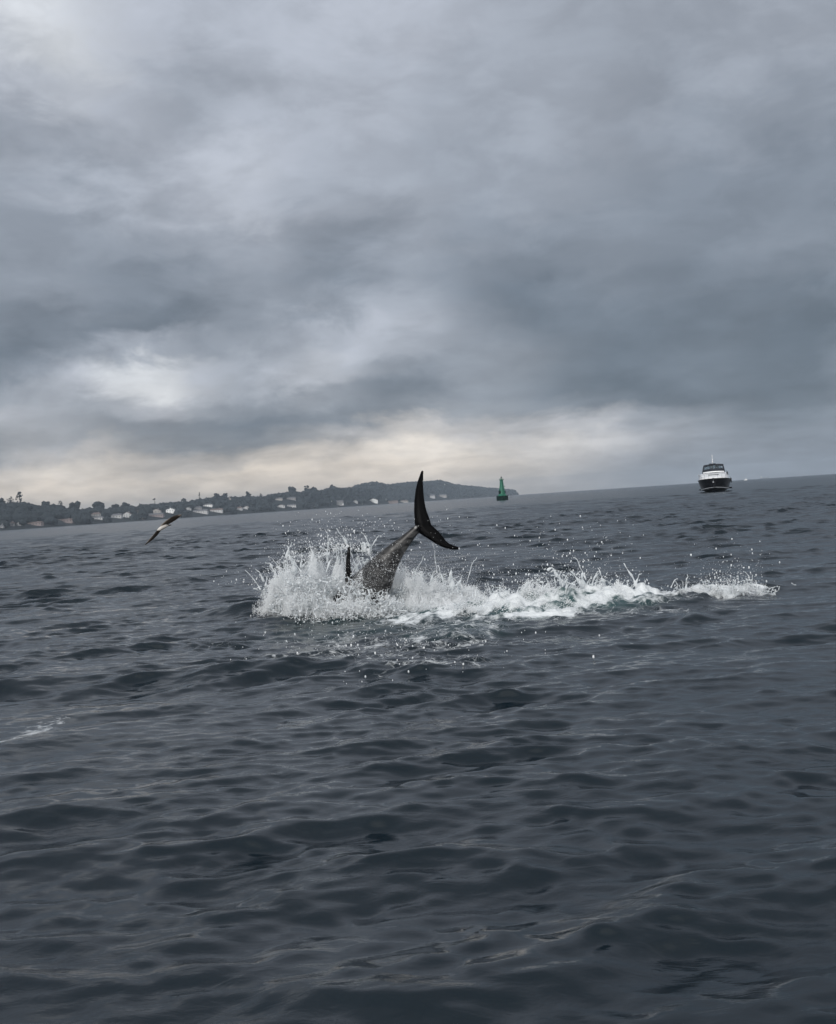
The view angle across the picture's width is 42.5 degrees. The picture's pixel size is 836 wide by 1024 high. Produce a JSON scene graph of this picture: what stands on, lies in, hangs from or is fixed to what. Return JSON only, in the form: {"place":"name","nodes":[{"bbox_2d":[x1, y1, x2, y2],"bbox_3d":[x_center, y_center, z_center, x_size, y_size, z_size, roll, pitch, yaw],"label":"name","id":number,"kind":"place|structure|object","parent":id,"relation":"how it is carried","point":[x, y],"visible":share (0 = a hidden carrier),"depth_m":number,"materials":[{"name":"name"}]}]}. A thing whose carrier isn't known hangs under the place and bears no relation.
{"place":"outdoors","nodes":[
{"label":"outdoors","id":0,"kind":"place"},
{"bbox_2d":[145,515,180,544],"bbox_3d":[-7.126,0.507,30.096,1.789,0.796,0.275,-3,1,34],"label":"gull","id":1,"kind":"object","parent":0,"point":[166,523],"visible":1,"depth_m":30.00,"materials":[{"name":"grey"}]},
{"bbox_2d":[0,491,388,530],"bbox_3d":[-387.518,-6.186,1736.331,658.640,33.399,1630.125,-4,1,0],"label":"coast hill","id":2,"kind":"structure","parent":0,"point":[285,502],"depth_m":1489.32,"materials":[{"name":"green plant"}]},
{"bbox_2d":[15,492,22,501],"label":"tree","id":3,"kind":"object","parent":2,"relation":"on","point":[18,493],"visible":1,"depth_m":1211.97,"materials":[{"name":"green plant"}]},
{"bbox_2d":[27,521,43,525],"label":"house","id":4,"kind":"structure","parent":2,"relation":"on","point":[39,523],"depth_m":1095.57,"materials":[{"name":"tile"}]},
{"bbox_2d":[41,501,49,505],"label":"tree","id":5,"kind":"object","parent":2,"relation":"on","point":[46,503],"visible":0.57,"depth_m":1260.96,"materials":[{"name":"green plant"}]},
{"bbox_2d":[58,518,73,522],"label":"house","id":6,"kind":"structure","parent":2,"relation":"on","point":[67,520],"depth_m":1179.25,"materials":[{"name":"tile"}]},
{"bbox_2d":[68,501,80,508],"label":"tree","id":7,"kind":"object","parent":2,"relation":"on","point":[76,504],"visible":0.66,"depth_m":1293.88,"materials":[{"name":"green plant"}]},
{"bbox_2d":[91,512,100,515],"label":"house","id":8,"kind":"structure","parent":2,"relation":"on","point":[96,514],"depth_m":1283.27,"materials":[{"name":"grey stone"}]},
{"bbox_2d":[92,501,104,507],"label":"tree","id":9,"kind":"object","parent":2,"relation":"on","point":[98,503],"visible":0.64,"depth_m":1357.51,"materials":[{"name":"green plant"}]},
{"bbox_2d":[110,513,122,517],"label":"house","id":10,"kind":"structure","parent":2,"relation":"on","point":[118,515],"depth_m":1300.51,"materials":[{"name":"stone"}]},
{"bbox_2d":[123,512,131,517],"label":"house","id":11,"kind":"structure","parent":2,"relation":"on","point":[127,514],"depth_m":1319.20,"materials":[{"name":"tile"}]},
{"bbox_2d":[138,511,146,519],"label":"tree","id":12,"kind":"object","parent":2,"relation":"on","point":[143,514],"visible":1,"depth_m":1296.05,"materials":[{"name":"green plant"}]},
{"bbox_2d":[148,512,164,517],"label":"house","id":13,"kind":"structure","parent":2,"relation":"on","point":[159,514],"depth_m":1356.60,"materials":[{"name":"stone"}]},
{"bbox_2d":[153,508,161,512],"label":"house","id":14,"kind":"structure","parent":2,"relation":"on","point":[156,511],"depth_m":1387.12,"materials":[{"name":"paint"}]},
{"bbox_2d":[166,507,174,513],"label":"house","id":15,"kind":"structure","parent":2,"relation":"on","point":[170,510],"depth_m":1414.61,"materials":[{"name":"white paint"}]},
{"bbox_2d":[0,487,381,527],"bbox_3d":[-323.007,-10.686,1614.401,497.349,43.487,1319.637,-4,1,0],"label":"woodland","id":16,"kind":"object","parent":2,"relation":"on","point":[22,513],"visible":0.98,"depth_m":1466.22,"materials":[{"name":"green plant"}]},
{"bbox_2d":[193,509,208,513],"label":"house","id":17,"kind":"structure","parent":2,"relation":"on","point":[203,511],"depth_m":1472.20,"materials":[{"name":"stone"}]},
{"bbox_2d":[210,508,223,512],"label":"house","id":18,"kind":"structure","parent":2,"relation":"on","point":[219,510],"depth_m":1507.91,"materials":[{"name":"tile"}]},
{"bbox_2d":[288,486,295,491],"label":"tree","id":19,"kind":"object","parent":2,"relation":"on","point":[292,488],"visible":0.82,"depth_m":1837.79,"materials":[{"name":"green plant"}]},
{"bbox_2d":[336,500,343,505],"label":"house","id":20,"kind":"structure","parent":2,"relation":"on","point":[340,502],"depth_m":1905.25,"materials":[{"name":"white paint"}]},
{"bbox_2d":[0,474,835,1023],"bbox_3d":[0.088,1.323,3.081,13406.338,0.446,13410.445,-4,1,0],"label":"water","id":21,"kind":"structure","parent":0,"point":[544,818],"depth_m":5.53,"materials":[{"name":"liquid"}]},
{"bbox_2d":[311,471,458,614],"bbox_3d":[-0.707,0.654,14.095,2.460,2.310,0.465,-4,1,-11],"label":"tuna","id":22,"kind":"object","parent":21,"relation":"on","point":[423,526],"visible":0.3,"depth_m":14.15,"materials":[{"name":"grey"}]},
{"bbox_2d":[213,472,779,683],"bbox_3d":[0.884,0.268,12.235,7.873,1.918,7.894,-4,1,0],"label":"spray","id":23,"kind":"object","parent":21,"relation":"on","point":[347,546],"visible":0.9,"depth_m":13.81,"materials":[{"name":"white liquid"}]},
{"bbox_2d":[496,477,507,500],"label":"channel buoy","id":24,"kind":"object","parent":21,"relation":"on","point":[502,495],"visible":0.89,"depth_m":324.06,"materials":[{"name":"green metal"}]},
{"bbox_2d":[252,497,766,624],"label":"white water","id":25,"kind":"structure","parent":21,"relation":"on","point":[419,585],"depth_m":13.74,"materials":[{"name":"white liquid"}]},
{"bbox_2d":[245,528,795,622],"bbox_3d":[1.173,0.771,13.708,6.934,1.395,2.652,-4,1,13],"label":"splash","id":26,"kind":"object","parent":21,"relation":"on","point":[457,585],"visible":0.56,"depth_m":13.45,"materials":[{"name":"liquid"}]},
{"bbox_2d":[698,456,731,491],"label":"motor cruiser","id":27,"kind":"object","parent":21,"relation":"on","point":[714,477],"visible":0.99,"depth_m":145.30,"materials":[{"name":"black"}]},
{"bbox_2d":[0,0,835,508],"label":"sky","id":28,"kind":"structure","parent":0,"point":[257,247],"materials":[{"name":"grey"}]},
{"bbox_2d":[376,484,513,502],"bbox_3d":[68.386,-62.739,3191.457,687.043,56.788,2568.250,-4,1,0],"label":"headland","id":29,"kind":"structure","parent":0,"point":[434,499],"depth_m":2891.47,"materials":[{"name":"green plant"}]},
{"bbox_2d":[353,480,518,501],"bbox_3d":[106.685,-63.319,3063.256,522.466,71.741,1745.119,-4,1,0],"label":"headland woodland","id":30,"kind":"object","parent":29,"relation":"on","point":[408,488],"visible":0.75,"depth_m":2925.08,"materials":[{"name":"green plant"}]}
]}

